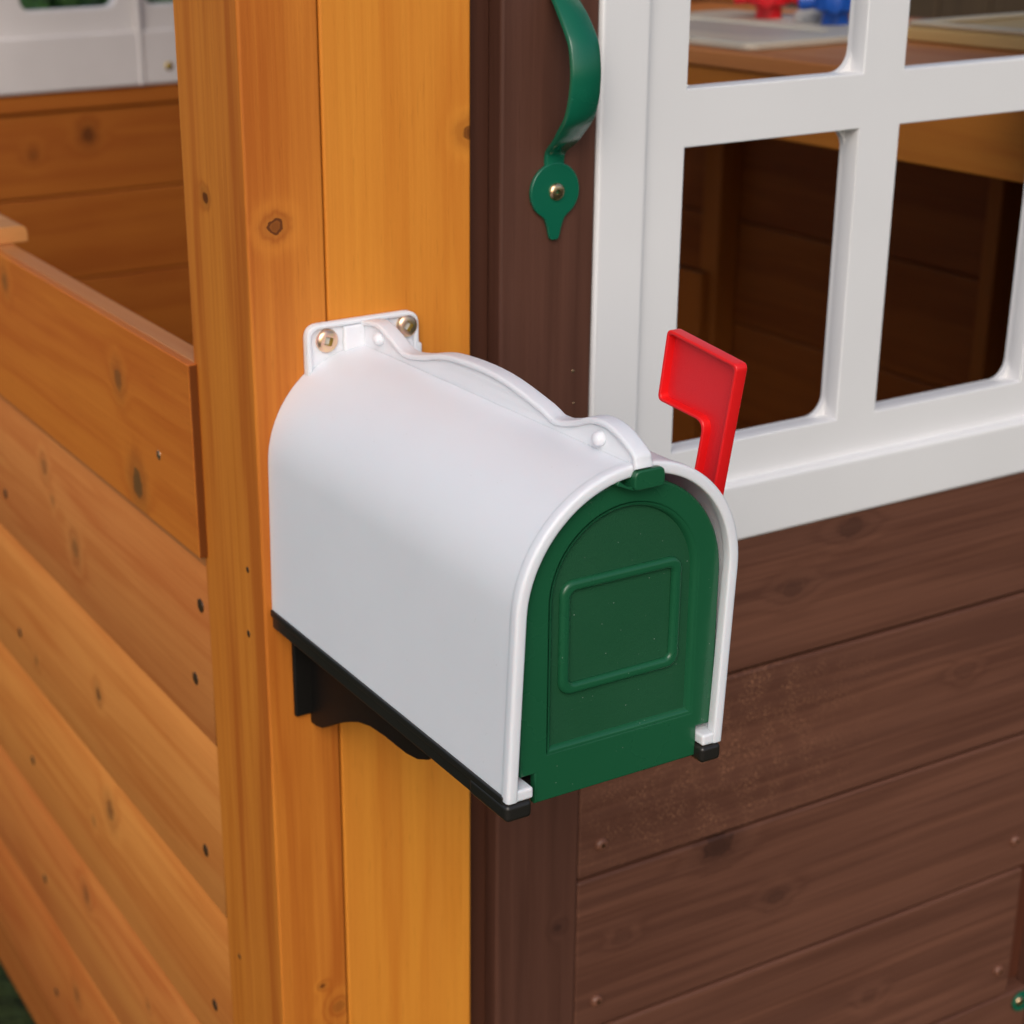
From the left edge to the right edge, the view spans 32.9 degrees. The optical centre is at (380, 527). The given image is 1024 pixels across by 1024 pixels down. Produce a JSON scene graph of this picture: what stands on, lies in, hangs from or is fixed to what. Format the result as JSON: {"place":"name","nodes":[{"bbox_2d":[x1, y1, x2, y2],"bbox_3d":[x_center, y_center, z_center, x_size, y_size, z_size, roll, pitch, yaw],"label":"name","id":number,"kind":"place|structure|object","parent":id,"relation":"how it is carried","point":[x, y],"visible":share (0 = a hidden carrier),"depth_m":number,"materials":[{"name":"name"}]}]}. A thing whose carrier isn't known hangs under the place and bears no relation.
{"place":"outdoors","nodes":[
{"label":"outdoors","id":0,"kind":"place"},
{"bbox_2d":[0,0,798,1023],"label":"ground","id":1,"kind":"structure","parent":0,"point":[14,1008],"depth_m":1.64,"materials":[{"name":"plant"}]},
{"bbox_2d":[20,0,172,9],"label":"bush","id":2,"kind":"object","parent":1,"relation":"on","point":[36,4],"depth_m":3.35,"materials":[{"name":"green plant"}]},
{"bbox_2d":[0,0,1023,1023],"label":"playhouse","id":3,"kind":"object","parent":1,"relation":"on","point":[210,210],"visible":0.91,"depth_m":1.08,"materials":[{"name":"brown wood"}]},
{"bbox_2d":[0,0,177,95],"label":"back window","id":4,"kind":"structure","parent":3,"relation":"in","point":[117,43],"depth_m":2.14,"materials":[{"name":"white plastic"}]},
{"bbox_2d":[268,310,746,821],"bbox_3d":[0.051,0.020,0.807,0.123,0.240,0.231,-12,23,-26],"label":"mailbox","id":5,"kind":"object","parent":3,"relation":"attached to","point":[504,594],"visible":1,"depth_m":0.73,"materials":[{"name":"white paint"}]},
{"bbox_2d":[518,465,718,802],"bbox_3d":[0.101,0.042,0.711,0.099,0.142,0.012,-12,23,-26],"label":"mailbox door","id":6,"kind":"structure","parent":5,"relation":"in","point":[622,609],"depth_m":0.72,"materials":[{"name":"green plastic"}]},
{"bbox_2d":[687,2,1023,183],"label":"counter","id":7,"kind":"object","parent":3,"relation":"attached to","point":[990,145],"visible":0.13,"depth_m":1.28,"materials":[{"name":"brown wood"}]},
{"bbox_2d":[689,0,910,50],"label":"play sink","id":8,"kind":"object","parent":7,"relation":"on","point":[767,25],"visible":0.7,"depth_m":1.49,"materials":[{"name":"plastic"}]},
{"bbox_2d":[907,12,1023,51],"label":"serving tray","id":9,"kind":"object","parent":7,"relation":"on","point":[1004,31],"visible":0.94,"depth_m":1.38,"materials":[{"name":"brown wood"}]},
{"bbox_2d":[909,0,1023,18],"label":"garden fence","id":10,"kind":"object","parent":1,"relation":"on","point":[932,9],"depth_m":4.29,"materials":[{"name":"brown wood"}]}
]}

